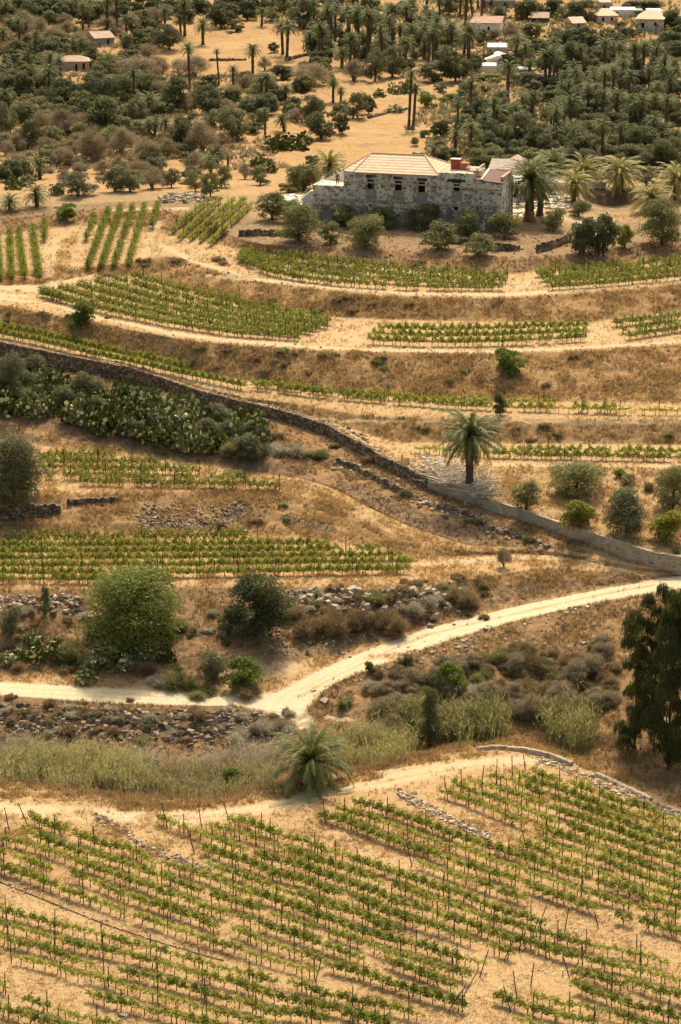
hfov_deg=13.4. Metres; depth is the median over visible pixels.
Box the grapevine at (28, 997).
[21,991,41,1007]
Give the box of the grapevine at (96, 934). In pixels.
[87,928,105,940]
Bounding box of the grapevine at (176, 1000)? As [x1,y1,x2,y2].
[169,992,184,1007]
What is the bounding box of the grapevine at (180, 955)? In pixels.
[175,948,189,963]
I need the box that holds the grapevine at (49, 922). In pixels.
[42,915,57,929]
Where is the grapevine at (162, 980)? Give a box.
[154,973,174,987]
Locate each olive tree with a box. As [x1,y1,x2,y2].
[113,85,136,102]
[122,110,131,119]
[156,101,174,111]
[182,168,203,191]
[200,172,219,196]
[211,165,231,187]
[243,82,268,96]
[248,164,270,184]
[251,72,277,85]
[253,190,286,219]
[273,201,323,241]
[275,198,299,220]
[284,163,323,190]
[317,221,343,242]
[330,204,359,226]
[341,212,387,247]
[366,206,394,227]
[405,202,441,231]
[417,219,460,249]
[433,140,444,146]
[451,209,481,234]
[461,231,497,256]
[464,147,473,156]
[466,141,483,151]
[466,147,491,166]
[479,108,491,119]
[486,211,521,237]
[495,115,513,123]
[500,154,514,158]
[511,479,542,509]
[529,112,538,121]
[538,207,566,229]
[545,459,608,498]
[566,200,591,217]
[571,120,589,130]
[584,133,605,152]
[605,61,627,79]
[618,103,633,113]
[618,473,635,486]
[634,196,680,244]
[651,463,680,508]
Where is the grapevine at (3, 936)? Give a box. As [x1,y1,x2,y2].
[0,931,11,944]
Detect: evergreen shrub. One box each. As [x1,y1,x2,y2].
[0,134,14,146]
[0,429,48,511]
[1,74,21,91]
[6,159,23,177]
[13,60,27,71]
[33,41,58,56]
[48,0,72,16]
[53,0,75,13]
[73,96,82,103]
[115,52,128,63]
[115,104,124,114]
[122,48,143,58]
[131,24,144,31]
[139,131,154,140]
[172,142,190,154]
[178,151,190,158]
[180,165,196,177]
[187,112,195,121]
[198,74,219,88]
[203,151,223,165]
[205,121,216,128]
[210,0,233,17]
[255,92,280,112]
[283,96,301,108]
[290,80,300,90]
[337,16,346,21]
[361,0,377,9]
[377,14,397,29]
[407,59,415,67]
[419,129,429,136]
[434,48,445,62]
[437,0,457,14]
[451,95,466,107]
[519,105,538,115]
[522,80,543,93]
[522,134,535,147]
[535,39,549,52]
[543,85,556,90]
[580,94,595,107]
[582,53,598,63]
[584,46,602,56]
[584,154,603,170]
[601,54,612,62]
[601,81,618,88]
[603,486,648,534]
[608,35,626,47]
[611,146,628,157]
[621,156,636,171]
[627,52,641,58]
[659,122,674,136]
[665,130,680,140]
[668,110,680,126]
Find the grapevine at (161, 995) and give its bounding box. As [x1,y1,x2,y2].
[157,989,174,1004]
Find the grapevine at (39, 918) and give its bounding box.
[30,912,45,925]
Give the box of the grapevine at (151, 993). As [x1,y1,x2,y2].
[143,988,160,1000]
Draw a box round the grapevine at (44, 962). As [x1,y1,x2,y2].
[35,957,52,970]
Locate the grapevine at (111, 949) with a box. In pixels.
[101,942,120,958]
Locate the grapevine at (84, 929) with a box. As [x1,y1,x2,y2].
[75,922,92,937]
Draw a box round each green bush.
[53,202,78,218]
[67,301,95,325]
[74,561,188,655]
[143,608,174,641]
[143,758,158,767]
[220,766,245,785]
[222,656,263,689]
[417,91,437,106]
[434,661,467,693]
[437,93,459,102]
[470,74,489,80]
[482,73,501,80]
[494,346,525,375]
[613,468,625,477]
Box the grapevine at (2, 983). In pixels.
[0,978,9,992]
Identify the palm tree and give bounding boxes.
[0,1,12,21]
[0,26,11,41]
[0,54,13,65]
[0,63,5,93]
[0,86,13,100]
[0,192,26,213]
[10,15,24,40]
[15,48,37,63]
[20,182,53,207]
[23,155,52,178]
[29,29,43,56]
[34,63,61,87]
[41,51,56,67]
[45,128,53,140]
[51,55,66,77]
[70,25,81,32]
[73,37,87,51]
[75,0,88,32]
[78,0,95,28]
[97,0,114,30]
[108,0,124,32]
[117,13,134,32]
[124,15,136,31]
[124,67,140,94]
[137,90,163,116]
[139,118,157,131]
[150,114,164,136]
[157,5,172,23]
[157,116,173,135]
[172,14,187,36]
[173,0,194,36]
[178,42,197,90]
[193,16,213,44]
[197,152,221,174]
[210,144,224,163]
[212,48,220,83]
[222,152,233,171]
[225,63,238,84]
[241,42,263,73]
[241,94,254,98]
[252,72,268,93]
[255,6,269,25]
[257,72,274,92]
[259,107,270,134]
[260,721,356,803]
[270,16,290,54]
[270,111,290,131]
[275,18,299,57]
[278,82,294,99]
[302,30,315,51]
[308,0,319,25]
[310,149,349,180]
[311,19,329,51]
[314,27,331,49]
[316,2,337,39]
[323,0,338,38]
[325,77,339,102]
[328,2,342,41]
[332,46,348,66]
[333,46,350,68]
[334,86,346,102]
[335,0,349,14]
[338,3,358,36]
[341,32,360,64]
[345,9,364,48]
[347,5,367,22]
[347,37,360,60]
[348,3,359,30]
[358,7,378,60]
[359,10,378,58]
[364,5,378,40]
[370,32,391,51]
[371,10,383,42]
[371,22,390,53]
[371,34,388,46]
[380,2,389,31]
[380,13,396,45]
[381,2,403,45]
[385,5,403,44]
[392,22,404,56]
[394,34,418,59]
[395,34,414,54]
[398,3,414,32]
[401,0,421,23]
[401,21,421,60]
[402,67,420,128]
[406,83,425,127]
[410,14,427,44]
[414,20,431,57]
[419,4,433,24]
[421,30,436,63]
[422,9,434,24]
[423,20,447,59]
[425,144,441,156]
[426,27,441,61]
[428,23,445,50]
[429,13,445,43]
[432,0,444,17]
[432,407,509,486]
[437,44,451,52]
[440,19,455,50]
[443,20,462,50]
[446,125,466,148]
[452,19,484,59]
[452,99,463,123]
[456,34,474,54]
[459,0,461,14]
[459,120,479,147]
[460,76,479,105]
[463,0,479,15]
[464,0,467,23]
[476,113,493,128]
[480,0,483,15]
[485,96,503,124]
[485,106,509,122]
[496,59,521,98]
[496,156,562,221]
[502,125,514,147]
[503,32,528,57]
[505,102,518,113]
[507,101,522,114]
[514,92,530,104]
[517,168,565,216]
[518,42,530,65]
[522,58,537,71]
[523,89,542,112]
[530,147,570,181]
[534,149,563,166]
[535,48,554,77]
[540,46,562,85]
[542,100,555,128]
[544,102,566,136]
[544,123,566,148]
[545,36,561,47]
[546,49,564,74]
[548,104,565,133]
[551,43,563,74]
[554,97,573,122]
[554,169,597,202]
[555,80,566,91]
[558,69,571,87]
[559,93,584,124]
[561,152,607,189]
[562,78,576,93]
[564,59,582,75]
[565,119,581,133]
[566,66,584,84]
[569,85,586,117]
[573,42,587,69]
[580,79,601,94]
[582,82,593,105]
[586,65,599,75]
[586,70,602,97]
[590,83,601,113]
[591,118,614,156]
[593,87,611,113]
[593,155,648,199]
[595,37,615,65]
[596,68,611,94]
[601,64,616,81]
[605,64,622,103]
[605,87,628,111]
[606,38,623,61]
[612,131,632,144]
[613,40,627,62]
[613,58,630,91]
[613,121,630,145]
[614,52,632,65]
[615,58,632,93]
[619,69,640,97]
[624,39,643,85]
[624,93,637,115]
[627,100,640,120]
[628,180,674,213]
[630,94,651,124]
[637,38,654,82]
[642,64,656,91]
[643,114,664,139]
[647,92,662,111]
[648,44,665,56]
[648,80,667,94]
[652,59,670,80]
[652,161,680,203]
[655,63,671,87]
[656,121,671,137]
[657,93,678,138]
[658,53,671,81]
[660,97,676,121]
[662,74,679,96]
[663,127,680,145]
[666,57,680,79]
[668,65,680,80]
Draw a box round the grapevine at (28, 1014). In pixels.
[19,1007,39,1023]
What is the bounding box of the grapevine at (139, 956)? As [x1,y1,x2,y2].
[129,951,148,964]
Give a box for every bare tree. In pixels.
[0,13,12,21]
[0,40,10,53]
[0,139,14,154]
[5,7,39,35]
[5,130,27,150]
[6,30,16,39]
[9,153,26,160]
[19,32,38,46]
[26,15,49,33]
[28,95,49,105]
[30,110,49,128]
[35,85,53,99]
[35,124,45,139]
[35,136,57,149]
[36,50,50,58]
[41,24,66,38]
[44,105,85,132]
[48,146,68,165]
[55,12,72,22]
[56,168,69,181]
[57,19,78,33]
[58,145,77,163]
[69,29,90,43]
[69,130,82,145]
[71,159,87,172]
[72,135,85,154]
[74,124,109,158]
[76,112,86,123]
[87,123,105,134]
[88,15,124,29]
[88,158,111,172]
[91,153,105,162]
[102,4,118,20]
[108,25,121,33]
[108,125,138,154]
[110,54,161,73]
[110,153,128,167]
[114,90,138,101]
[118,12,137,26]
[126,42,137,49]
[126,130,139,144]
[126,157,151,176]
[131,89,142,97]
[132,133,161,154]
[132,149,148,163]
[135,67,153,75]
[139,42,160,56]
[139,165,164,189]
[144,7,167,21]
[147,55,170,71]
[149,79,166,92]
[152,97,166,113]
[152,137,163,152]
[155,61,170,73]
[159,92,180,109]
[159,136,179,155]
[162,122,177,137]
[168,57,183,71]
[173,54,213,76]
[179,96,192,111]
[181,152,205,167]
[182,116,221,151]
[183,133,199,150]
[192,80,201,85]
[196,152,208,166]
[215,132,232,144]
[217,98,236,107]
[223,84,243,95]
[236,73,253,88]
[237,163,250,178]
[257,56,272,69]
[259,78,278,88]
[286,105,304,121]
[289,60,331,81]
[339,57,367,80]
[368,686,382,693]
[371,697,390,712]
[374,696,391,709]
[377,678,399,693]
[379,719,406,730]
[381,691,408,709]
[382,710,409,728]
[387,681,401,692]
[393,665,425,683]
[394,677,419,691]
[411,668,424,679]
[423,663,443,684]
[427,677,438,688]
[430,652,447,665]
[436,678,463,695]
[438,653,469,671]
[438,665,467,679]
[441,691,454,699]
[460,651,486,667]
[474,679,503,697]
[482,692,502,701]
[495,545,512,566]
[498,21,524,39]
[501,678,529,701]
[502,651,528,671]
[503,697,525,717]
[514,701,541,718]
[515,691,546,717]
[518,711,532,720]
[522,703,541,719]
[541,693,559,702]
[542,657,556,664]
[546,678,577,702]
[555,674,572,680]
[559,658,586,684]
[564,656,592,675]
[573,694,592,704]
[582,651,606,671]
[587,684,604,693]
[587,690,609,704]
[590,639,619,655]
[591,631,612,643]
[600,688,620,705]
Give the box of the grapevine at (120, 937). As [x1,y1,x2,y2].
[110,930,130,947]
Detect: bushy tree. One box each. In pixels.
[0,101,18,132]
[0,349,27,397]
[0,380,26,393]
[0,604,23,635]
[7,388,25,408]
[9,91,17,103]
[9,101,39,122]
[12,117,44,148]
[14,370,40,388]
[18,174,34,186]
[21,358,44,376]
[23,353,51,375]
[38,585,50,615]
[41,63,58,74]
[43,10,59,22]
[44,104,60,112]
[45,34,72,55]
[52,385,77,407]
[57,171,99,195]
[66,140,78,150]
[69,33,88,53]
[70,371,103,395]
[71,73,103,99]
[71,157,89,171]
[76,42,99,60]
[83,377,109,392]
[85,394,107,411]
[87,63,107,76]
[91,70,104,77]
[92,75,116,97]
[97,164,126,191]
[109,72,135,99]
[112,97,120,106]
[118,167,146,191]
[119,34,134,49]
[123,97,149,120]
[127,120,146,132]
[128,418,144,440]
[131,72,150,95]
[140,143,163,162]
[145,72,168,93]
[146,157,163,170]
[149,29,167,44]
[153,22,183,49]
[155,156,167,169]
[161,167,181,186]
[190,83,221,111]
[195,651,226,679]
[197,417,221,437]
[206,401,232,418]
[212,104,253,139]
[212,420,236,436]
[216,607,238,634]
[228,69,255,87]
[230,432,260,458]
[236,98,255,111]
[236,419,258,432]
[240,432,272,461]
[246,107,269,126]
[273,0,292,12]
[287,0,320,28]
[292,77,310,91]
[295,94,327,122]
[327,103,347,122]
[338,90,368,119]
[361,46,388,81]
[381,42,408,76]
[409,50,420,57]
[414,60,450,81]
[433,81,446,91]
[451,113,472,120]
[456,89,467,99]
[465,90,481,97]
[475,119,500,136]
[477,103,495,116]
[483,147,503,157]
[484,29,501,41]
[490,6,507,17]
[492,89,510,105]
[498,122,523,142]
[502,146,522,156]
[506,110,541,139]
[509,139,527,148]
[529,147,540,157]
[536,132,560,149]
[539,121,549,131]
[551,86,583,104]
[556,1,577,19]
[558,146,580,162]
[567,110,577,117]
[567,124,595,146]
[569,0,597,20]
[578,149,602,161]
[580,112,594,122]
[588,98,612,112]
[588,113,611,133]
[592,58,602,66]
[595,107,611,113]
[597,143,621,156]
[607,152,625,160]
[614,20,626,30]
[617,143,646,157]
[619,97,651,124]
[626,124,665,147]
[633,164,659,185]
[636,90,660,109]
[649,137,675,154]
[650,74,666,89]
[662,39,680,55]
[668,136,680,148]
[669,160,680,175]
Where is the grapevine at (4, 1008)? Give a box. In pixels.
[0,1002,12,1017]
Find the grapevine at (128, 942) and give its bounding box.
[121,936,140,949]
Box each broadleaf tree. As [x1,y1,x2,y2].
[0,0,17,15]
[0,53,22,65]
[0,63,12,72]
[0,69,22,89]
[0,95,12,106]
[0,159,14,171]
[0,165,16,181]
[3,48,21,62]
[4,19,16,32]
[4,40,29,55]
[11,0,31,10]
[12,72,37,92]
[14,2,40,19]
[22,38,45,55]
[30,0,49,11]
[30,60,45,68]
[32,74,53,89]
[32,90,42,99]
[34,6,43,15]
[46,76,79,103]
[48,0,59,9]
[49,96,66,107]
[50,3,68,20]
[54,103,77,120]
[58,36,72,49]
[73,0,80,14]
[74,99,90,114]
[75,10,89,21]
[81,93,96,101]
[83,0,96,9]
[83,96,130,128]
[87,60,112,73]
[89,4,105,21]
[89,59,95,66]
[111,4,131,18]
[113,0,129,9]
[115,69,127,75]
[128,1,144,13]
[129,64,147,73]
[130,29,148,44]
[133,36,156,50]
[137,16,157,26]
[141,6,161,23]
[142,0,163,8]
[144,18,162,31]
[155,3,173,16]
[158,75,192,110]
[164,0,182,13]
[168,114,193,144]
[173,6,196,20]
[187,0,205,12]
[193,0,211,12]
[205,3,236,28]
[221,88,241,102]
[222,3,234,16]
[224,570,296,645]
[226,0,246,9]
[226,19,244,31]
[230,2,239,13]
[238,0,256,18]
[243,120,262,132]
[245,96,270,112]
[250,0,267,11]
[267,64,293,78]
[268,42,279,51]
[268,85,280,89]
[269,89,290,103]
[287,0,310,25]
[292,60,309,76]
[303,37,317,51]
[304,111,336,139]
[304,155,319,165]
[307,12,333,26]
[309,56,331,67]
[314,46,332,56]
[316,49,333,62]
[334,114,349,133]
[336,30,350,40]
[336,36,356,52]
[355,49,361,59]
[357,43,380,59]
[359,0,380,11]
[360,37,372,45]
[363,94,377,113]
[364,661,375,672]
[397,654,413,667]
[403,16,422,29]
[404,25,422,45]
[428,120,450,135]
[433,150,449,161]
[437,49,473,81]
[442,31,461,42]
[448,148,462,157]
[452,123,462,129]
[458,82,468,89]
[460,105,476,118]
[461,58,481,72]
[471,95,492,118]
[475,29,486,44]
[476,131,500,148]
[482,51,494,60]
[492,393,508,414]
[495,137,510,147]
[497,149,511,155]
[498,53,519,63]
[499,54,517,63]
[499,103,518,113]
[510,71,539,84]
[513,48,535,59]
[514,0,541,18]
[519,23,542,36]
[520,57,535,65]
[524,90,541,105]
[526,126,547,147]
[527,39,540,52]
[531,75,552,87]
[535,55,553,68]
[538,0,564,16]
[538,90,554,104]
[548,77,562,85]
[552,40,582,70]
[553,28,584,46]
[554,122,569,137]
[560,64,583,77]
[563,136,585,152]
[565,216,597,255]
[567,35,583,43]
[569,51,592,70]
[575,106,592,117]
[576,25,597,46]
[584,34,597,46]
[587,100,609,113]
[589,36,605,45]
[590,212,621,254]
[591,49,608,62]
[597,28,615,38]
[604,111,630,127]
[605,32,626,42]
[605,134,618,146]
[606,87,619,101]
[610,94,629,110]
[614,121,634,138]
[618,27,639,35]
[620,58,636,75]
[621,0,641,7]
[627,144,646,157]
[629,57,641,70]
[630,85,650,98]
[631,69,651,84]
[634,0,662,8]
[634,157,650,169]
[636,151,654,168]
[639,110,664,128]
[645,56,662,73]
[646,40,664,55]
[648,141,680,167]
[651,30,680,41]
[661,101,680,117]
[662,9,680,27]
[664,41,680,57]
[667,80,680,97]
[670,24,680,40]
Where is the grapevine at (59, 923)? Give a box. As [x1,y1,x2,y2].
[51,918,70,932]
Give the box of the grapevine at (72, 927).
[65,919,81,935]
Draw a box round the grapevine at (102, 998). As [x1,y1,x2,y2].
[96,989,112,1005]
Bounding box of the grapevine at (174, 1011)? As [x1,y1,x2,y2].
[162,1004,180,1021]
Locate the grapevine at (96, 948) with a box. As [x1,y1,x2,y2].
[87,941,108,955]
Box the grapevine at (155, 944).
[150,941,170,956]
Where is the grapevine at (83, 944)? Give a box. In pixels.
[76,939,96,953]
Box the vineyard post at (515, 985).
[513,971,516,998]
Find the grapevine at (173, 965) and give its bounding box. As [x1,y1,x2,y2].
[165,961,181,974]
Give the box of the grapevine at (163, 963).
[156,955,171,970]
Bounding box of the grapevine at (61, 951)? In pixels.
[51,946,71,961]
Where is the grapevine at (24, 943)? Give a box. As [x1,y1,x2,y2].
[17,937,35,950]
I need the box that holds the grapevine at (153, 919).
[145,912,162,927]
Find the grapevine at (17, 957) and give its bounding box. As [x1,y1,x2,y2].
[12,951,29,964]
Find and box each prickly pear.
[0,385,13,413]
[0,386,23,417]
[0,650,21,666]
[4,174,21,189]
[10,643,31,662]
[13,393,35,418]
[16,163,37,181]
[23,628,42,648]
[24,640,48,664]
[29,383,46,404]
[29,395,52,418]
[31,364,49,383]
[31,376,51,394]
[38,395,60,417]
[40,364,59,384]
[44,368,74,388]
[45,377,59,394]
[45,384,62,405]
[45,637,66,660]
[47,182,64,195]
[52,379,69,388]
[57,400,77,423]
[61,389,78,406]
[64,391,88,422]
[67,403,90,426]
[72,665,98,686]
[77,392,101,418]
[79,650,102,671]
[83,405,112,430]
[88,386,110,399]
[89,415,112,435]
[89,640,109,658]
[90,388,113,401]
[96,402,123,436]
[99,643,123,666]
[101,398,120,414]
[104,636,124,649]
[106,394,123,412]
[107,378,130,406]
[111,374,136,401]
[116,652,133,670]
[117,410,136,436]
[118,403,146,430]
[119,393,135,410]
[120,397,142,411]
[123,387,142,403]
[131,382,153,403]
[134,423,151,443]
[135,642,162,660]
[140,382,163,410]
[140,402,160,426]
[140,419,163,444]
[147,418,174,449]
[148,402,170,429]
[156,642,176,662]
[160,390,176,407]
[160,396,183,413]
[160,408,179,422]
[161,410,182,438]
[168,390,186,406]
[169,428,189,450]
[171,403,188,413]
[171,425,193,449]
[173,404,195,423]
[176,418,199,432]
[176,420,207,453]
[180,392,199,404]
[181,405,203,423]
[183,397,206,416]
[194,429,219,452]
[195,397,215,419]
[203,429,223,452]
[210,413,225,437]
[223,410,236,422]
[225,411,245,437]
[225,434,251,458]
[229,404,253,422]
[235,427,257,449]
[242,411,257,423]
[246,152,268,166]
[246,408,270,436]
[248,428,264,450]
[253,420,276,444]
[261,132,289,151]
[261,159,278,172]
[278,132,309,151]
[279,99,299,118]
[297,130,315,143]
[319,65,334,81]
[372,88,386,97]
[383,104,404,113]
[385,82,400,94]
[397,79,413,93]
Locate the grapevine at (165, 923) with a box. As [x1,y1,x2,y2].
[154,918,172,931]
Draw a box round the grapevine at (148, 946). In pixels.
[136,938,153,951]
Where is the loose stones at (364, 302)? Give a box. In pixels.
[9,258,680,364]
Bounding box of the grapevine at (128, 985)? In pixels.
[119,979,137,993]
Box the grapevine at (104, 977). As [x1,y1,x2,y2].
[94,972,115,986]
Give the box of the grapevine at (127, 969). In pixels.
[116,962,136,978]
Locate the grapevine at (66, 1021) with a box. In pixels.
[61,1018,79,1023]
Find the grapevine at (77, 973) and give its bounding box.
[68,966,86,981]
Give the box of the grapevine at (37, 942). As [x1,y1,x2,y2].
[30,939,48,953]
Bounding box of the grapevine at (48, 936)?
[41,931,56,942]
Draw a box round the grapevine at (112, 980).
[106,975,123,988]
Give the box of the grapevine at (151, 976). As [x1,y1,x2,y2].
[143,970,164,984]
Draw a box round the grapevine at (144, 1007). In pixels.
[135,1002,154,1015]
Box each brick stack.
[451,158,461,169]
[460,162,469,169]
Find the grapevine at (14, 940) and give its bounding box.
[4,932,24,947]
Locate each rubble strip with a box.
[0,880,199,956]
[90,812,209,870]
[396,788,492,840]
[535,756,680,817]
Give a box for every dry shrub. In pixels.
[0,706,15,712]
[3,658,27,670]
[3,692,18,699]
[5,711,19,722]
[17,621,28,629]
[18,706,32,715]
[19,606,36,615]
[24,709,42,716]
[25,777,37,784]
[41,166,55,172]
[41,697,56,707]
[42,725,53,736]
[43,312,52,316]
[43,639,54,643]
[52,707,65,714]
[54,139,67,147]
[58,665,76,673]
[58,722,78,737]
[60,616,75,624]
[60,703,74,709]
[62,710,81,718]
[74,708,88,715]
[76,611,93,618]
[82,618,106,638]
[92,708,103,716]
[92,726,112,732]
[97,732,107,738]
[102,726,121,737]
[105,713,124,720]
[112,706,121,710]
[125,718,142,724]
[128,659,158,674]
[129,654,141,660]
[134,257,152,261]
[140,711,159,723]
[143,671,165,687]
[157,655,167,660]
[161,730,179,739]
[166,729,184,734]
[167,728,177,734]
[169,615,189,632]
[171,257,185,262]
[179,710,193,719]
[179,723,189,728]
[179,734,193,742]
[186,358,196,363]
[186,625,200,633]
[186,705,198,712]
[191,708,206,719]
[192,117,217,124]
[193,344,205,350]
[199,626,215,633]
[204,608,220,615]
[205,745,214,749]
[210,255,225,260]
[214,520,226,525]
[215,722,227,729]
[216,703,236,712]
[217,261,227,265]
[219,348,232,351]
[224,723,251,747]
[228,680,264,701]
[231,711,248,719]
[244,518,264,523]
[247,356,260,360]
[247,716,275,738]
[256,367,270,372]
[266,297,277,301]
[266,711,278,719]
[267,440,312,456]
[271,432,286,438]
[273,715,298,733]
[280,359,292,365]
[280,706,296,718]
[284,604,306,619]
[291,616,327,639]
[303,605,314,611]
[316,606,355,641]
[317,351,330,356]
[319,605,336,614]
[324,583,345,591]
[329,296,341,301]
[341,294,356,298]
[344,607,382,633]
[345,307,359,311]
[348,607,367,613]
[353,589,364,601]
[357,454,374,462]
[361,677,385,691]
[365,703,380,715]
[368,606,411,639]
[368,718,390,737]
[370,698,390,715]
[373,667,387,677]
[373,713,387,723]
[375,355,387,359]
[381,591,399,601]
[386,666,400,679]
[390,659,411,672]
[393,600,427,616]
[394,584,410,593]
[396,687,410,695]
[399,578,406,583]
[401,302,413,305]
[405,579,418,587]
[406,615,423,622]
[409,589,420,596]
[410,260,419,265]
[412,579,424,586]
[414,685,444,703]
[418,677,430,684]
[421,426,431,431]
[422,593,444,608]
[423,606,437,614]
[425,612,435,619]
[444,582,481,609]
[449,572,462,578]
[453,574,467,580]
[462,666,473,678]
[462,681,473,693]
[463,680,488,699]
[470,651,490,667]
[475,662,497,673]
[477,589,488,596]
[487,676,510,689]
[495,663,507,670]
[495,685,515,700]
[500,641,524,657]
[505,667,531,679]
[508,639,538,651]
[518,651,543,674]
[519,676,544,695]
[524,436,537,440]
[526,653,550,673]
[528,661,557,678]
[535,421,551,427]
[535,647,560,656]
[540,676,565,687]
[541,382,551,386]
[541,683,553,695]
[556,650,583,666]
[564,677,592,690]
[567,700,603,715]
[568,352,583,358]
[583,664,606,679]
[585,688,620,706]
[586,641,597,648]
[591,670,622,684]
[592,665,611,673]
[597,683,619,690]
[602,661,622,672]
[640,479,656,491]
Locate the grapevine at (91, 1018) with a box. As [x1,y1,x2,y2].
[82,1011,101,1023]
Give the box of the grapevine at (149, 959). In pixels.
[141,951,161,967]
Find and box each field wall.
[209,58,246,60]
[285,53,310,60]
[367,107,407,118]
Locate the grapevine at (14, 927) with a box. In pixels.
[7,922,22,933]
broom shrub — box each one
[14,634,27,641]
[18,383,34,396]
[43,715,58,725]
[50,636,85,666]
[52,635,65,640]
[132,733,152,744]
[142,723,154,729]
[161,667,202,691]
[172,662,183,671]
[185,631,194,636]
[186,682,217,700]
[199,727,211,734]
[216,427,237,445]
[218,437,235,457]
[221,640,230,645]
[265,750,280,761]
[276,347,289,352]
[277,502,288,506]
[280,514,293,521]
[301,445,331,460]
[308,598,321,606]
[328,442,341,447]
[336,694,355,709]
[364,591,389,604]
[370,359,383,363]
[379,365,389,371]
[398,488,412,497]
[404,690,429,699]
[438,584,450,589]
[444,377,454,382]
[450,692,469,701]
[458,367,471,373]
[460,517,481,525]
[462,611,473,616]
[468,666,494,684]
[475,579,490,590]
[477,613,490,619]
[477,651,494,663]
[487,649,509,666]
[491,645,511,664]
[514,645,536,655]
[520,534,533,543]
[542,663,558,673]
[544,669,561,681]
[551,430,562,435]
[588,695,613,711]
[599,687,623,701]
[664,431,675,436]
[668,545,680,553]
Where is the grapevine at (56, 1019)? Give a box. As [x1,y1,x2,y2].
[41,1011,63,1023]
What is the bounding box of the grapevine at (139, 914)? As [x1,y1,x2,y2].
[132,910,151,923]
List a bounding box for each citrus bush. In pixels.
[278,182,296,192]
[557,500,597,527]
[616,223,634,247]
[649,508,680,541]
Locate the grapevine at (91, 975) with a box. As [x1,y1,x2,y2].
[81,970,100,983]
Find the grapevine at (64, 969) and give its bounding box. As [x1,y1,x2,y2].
[57,963,73,977]
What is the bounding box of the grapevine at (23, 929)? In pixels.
[17,925,33,936]
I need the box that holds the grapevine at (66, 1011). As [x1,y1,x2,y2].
[57,1004,72,1018]
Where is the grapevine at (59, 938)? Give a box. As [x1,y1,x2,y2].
[53,934,71,946]
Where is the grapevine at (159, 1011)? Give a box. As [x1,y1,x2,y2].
[147,1004,166,1018]
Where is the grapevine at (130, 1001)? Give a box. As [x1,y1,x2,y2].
[120,994,140,1011]
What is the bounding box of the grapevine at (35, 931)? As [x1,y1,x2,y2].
[29,927,46,939]
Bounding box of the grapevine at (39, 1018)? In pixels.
[30,1010,52,1023]
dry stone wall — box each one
[0,341,427,487]
[0,503,61,520]
[67,496,121,505]
[238,229,296,238]
[336,457,418,497]
[437,503,546,544]
[449,238,519,250]
[536,235,567,252]
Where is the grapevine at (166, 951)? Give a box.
[162,946,176,959]
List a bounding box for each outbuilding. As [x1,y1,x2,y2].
[488,158,520,172]
[512,154,523,172]
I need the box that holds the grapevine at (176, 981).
[166,974,187,990]
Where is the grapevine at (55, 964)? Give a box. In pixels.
[49,959,63,973]
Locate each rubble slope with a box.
[0,593,83,616]
[0,701,293,759]
[137,503,248,532]
[279,585,463,632]
[330,455,550,550]
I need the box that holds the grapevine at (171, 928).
[168,921,183,935]
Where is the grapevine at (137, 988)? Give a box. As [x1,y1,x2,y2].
[130,982,147,996]
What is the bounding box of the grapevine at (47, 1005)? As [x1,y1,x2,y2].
[32,997,53,1011]
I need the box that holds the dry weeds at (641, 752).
[499,713,680,796]
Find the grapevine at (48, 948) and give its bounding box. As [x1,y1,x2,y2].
[40,942,60,957]
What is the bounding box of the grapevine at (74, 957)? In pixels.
[64,950,79,965]
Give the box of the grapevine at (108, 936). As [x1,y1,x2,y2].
[101,929,116,943]
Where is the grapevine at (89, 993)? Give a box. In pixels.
[84,987,101,1001]
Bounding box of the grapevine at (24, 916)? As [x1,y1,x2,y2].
[17,910,37,923]
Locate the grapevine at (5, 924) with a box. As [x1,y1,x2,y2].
[0,916,12,930]
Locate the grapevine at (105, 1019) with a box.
[94,1012,115,1023]
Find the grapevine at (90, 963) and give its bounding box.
[77,954,95,969]
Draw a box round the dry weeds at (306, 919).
[0,812,680,1023]
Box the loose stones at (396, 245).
[238,229,559,257]
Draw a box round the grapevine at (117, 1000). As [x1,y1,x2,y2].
[105,991,126,1008]
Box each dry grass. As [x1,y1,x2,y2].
[0,207,680,858]
[0,812,680,1023]
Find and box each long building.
[480,0,514,7]
[597,0,611,8]
[610,7,635,16]
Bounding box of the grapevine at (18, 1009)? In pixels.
[6,1004,27,1019]
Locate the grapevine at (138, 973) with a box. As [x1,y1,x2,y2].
[129,965,148,981]
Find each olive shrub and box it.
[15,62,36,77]
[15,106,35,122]
[16,93,34,102]
[20,84,35,96]
[22,152,31,157]
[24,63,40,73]
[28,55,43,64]
[36,147,52,163]
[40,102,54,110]
[41,126,66,139]
[42,144,55,149]
[52,134,67,141]
[57,166,70,174]
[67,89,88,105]
[69,122,91,133]
[86,777,102,787]
[93,54,114,63]
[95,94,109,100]
[100,124,119,145]
[109,56,125,70]
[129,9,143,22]
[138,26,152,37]
[153,132,169,141]
[200,107,220,124]
[263,0,285,12]
[264,7,282,21]
[280,102,300,114]
[297,73,317,90]
[301,26,315,35]
[303,30,324,38]
[316,39,334,50]
[317,58,330,67]
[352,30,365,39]
[409,137,419,145]
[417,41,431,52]
[437,145,449,150]
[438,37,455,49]
[450,113,473,127]
[462,128,482,145]
[477,152,498,167]
[479,84,490,92]
[483,142,498,150]
[485,155,499,166]
[520,145,528,152]
[520,149,539,163]
[538,106,550,117]
[546,27,563,42]
[558,135,569,146]
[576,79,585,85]
[582,119,600,134]
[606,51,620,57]
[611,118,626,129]
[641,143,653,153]
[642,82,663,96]
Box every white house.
[470,16,503,33]
[485,51,508,67]
[645,8,662,12]
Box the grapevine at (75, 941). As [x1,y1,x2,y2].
[62,934,81,950]
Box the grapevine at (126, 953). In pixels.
[115,948,134,961]
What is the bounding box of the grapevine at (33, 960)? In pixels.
[24,954,42,967]
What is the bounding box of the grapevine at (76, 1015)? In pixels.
[68,1010,86,1023]

